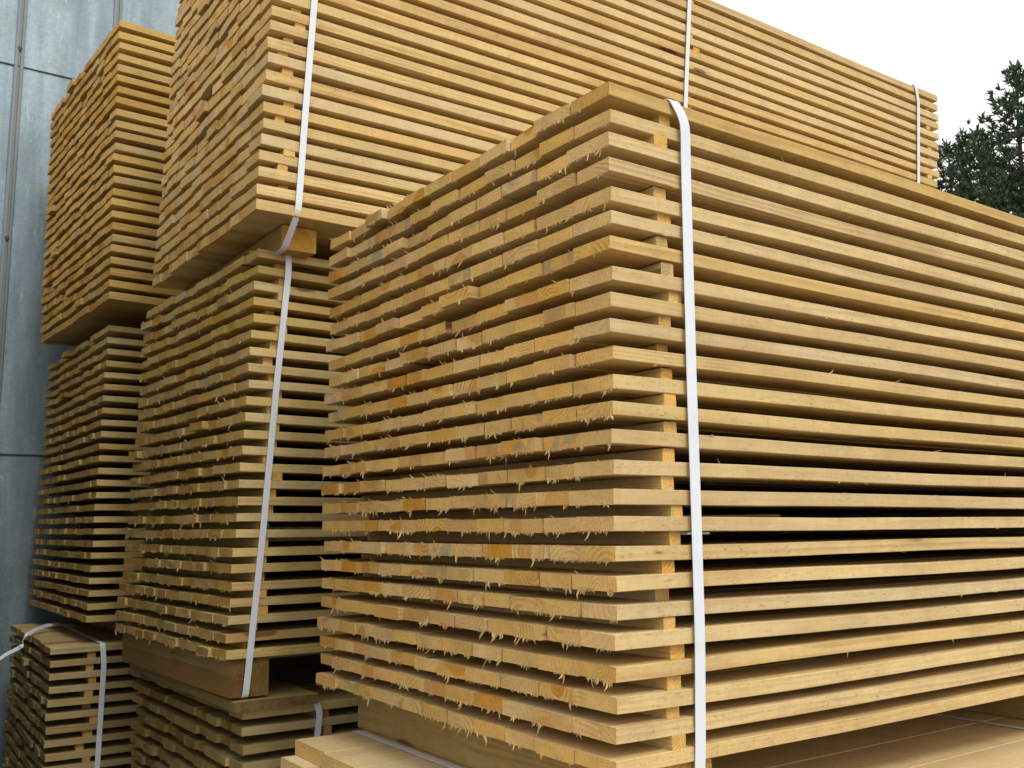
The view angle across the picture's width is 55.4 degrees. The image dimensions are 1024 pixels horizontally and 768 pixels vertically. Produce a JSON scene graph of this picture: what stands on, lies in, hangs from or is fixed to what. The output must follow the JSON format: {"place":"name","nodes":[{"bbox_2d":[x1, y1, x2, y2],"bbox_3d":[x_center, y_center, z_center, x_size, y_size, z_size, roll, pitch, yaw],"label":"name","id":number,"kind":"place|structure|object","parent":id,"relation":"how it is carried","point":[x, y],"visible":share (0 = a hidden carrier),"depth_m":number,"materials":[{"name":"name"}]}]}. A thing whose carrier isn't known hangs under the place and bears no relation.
{"place":"outdoors","nodes":[
{"label":"outdoors","id":0,"kind":"place"},
{"bbox_2d":[0,0,708,767],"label":"metal wall","id":1,"kind":"structure","parent":0,"point":[48,48],"depth_m":4.64,"materials":[{"name":"grey"}]},
{"bbox_2d":[712,0,1023,213],"label":"sky","id":2,"kind":"structure","parent":0,"point":[954,51],"materials":[{"name":"white"}]},
{"label":"ground","id":3,"kind":"structure","parent":0,"visible":0},
{"bbox_2d":[1,621,143,767],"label":"lumber pack","id":4,"kind":"object","parent":3,"relation":"on","point":[70,703],"visible":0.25,"depth_m":3.46,"materials":[{"name":"brown wood"}]},
{"bbox_2d":[0,623,74,659],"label":"loose strap","id":5,"kind":"object","parent":4,"relation":"on","point":[20,646],"visible":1,"depth_m":3.73,"materials":[{"name":"white plastic"}]},
{"bbox_2d":[29,325,686,633],"bbox_3d":[-0.601,0.532,4.842,3.042,1.164,1.127,5,-10,-35],"label":"lumber pack","id":6,"kind":"object","parent":4,"relation":"on","point":[95,396],"visible":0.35,"depth_m":3.77,"materials":[{"name":"brown wood"}]},
{"bbox_2d":[40,20,182,346],"bbox_3d":[-0.601,-0.619,4.944,3.075,1.166,1.107,6,-10,-37],"label":"lumber pack","id":7,"kind":"object","parent":6,"relation":"on","point":[109,126],"visible":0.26,"depth_m":3.75,"materials":[{"name":"beige wood"}]},
{"bbox_2d":[130,650,364,767],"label":"lumber pack","id":8,"kind":"object","parent":3,"relation":"on","point":[173,727],"visible":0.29,"depth_m":2.79,"materials":[{"name":"brown wood"}]},
{"bbox_2d":[130,664,318,712],"bbox_3d":[-0.902,0.896,2.952,0.230,0.026,0.987,6,-10,-36],"label":"plank","id":9,"kind":"object","parent":8,"relation":"on","point":[280,694],"visible":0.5,"depth_m":2.61,"materials":[{"name":"brown wood"}]},
{"bbox_2d":[115,249,782,698],"bbox_3d":[0.201,0.401,3.845,3.091,1.189,1.040,6,-10,-37],"label":"lumber pack","id":10,"kind":"object","parent":8,"relation":"on","point":[225,603],"visible":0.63,"depth_m":2.74,"materials":[{"name":"brown wood"}]},
{"bbox_2d":[152,0,939,291],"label":"lumber pack","id":11,"kind":"object","parent":10,"relation":"on","point":[304,129],"visible":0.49,"depth_m":2.94,"materials":[{"name":"brown wood"}]},
{"bbox_2d":[281,709,1023,767],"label":"plank pack","id":12,"kind":"object","parent":3,"relation":"on","point":[955,738],"visible":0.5,"depth_m":2.07,"materials":[{"name":"brown wood"}]},
{"bbox_2d":[316,81,1023,767],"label":"lumber pack","id":13,"kind":"object","parent":12,"relation":"on","point":[596,345],"visible":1,"depth_m":1.81,"materials":[{"name":"brown wood"}]},
{"bbox_2d":[934,138,984,199],"bbox_3d":[12.659,-0.885,26.813,3.844,12.584,3.624,5,-10,-34],"label":"pine tree","id":14,"kind":"object","parent":3,"relation":"on","point":[946,150],"visible":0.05,"depth_m":27.89,"materials":[{"name":"green plant"}]},
{"bbox_2d":[942,119,1020,216],"bbox_3d":[11.855,-0.877,23.107,3.083,11.509,3.237,5,-10,-34],"label":"pine tree","id":15,"kind":"object","parent":3,"relation":"on","point":[966,159],"visible":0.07,"depth_m":24.07,"materials":[{"name":"green plant"}]},
{"bbox_2d":[962,59,1023,217],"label":"pine tree","id":16,"kind":"object","parent":3,"relation":"on","point":[1013,202],"visible":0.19,"depth_m":22.58,"materials":[{"name":"green plant"}]}
]}

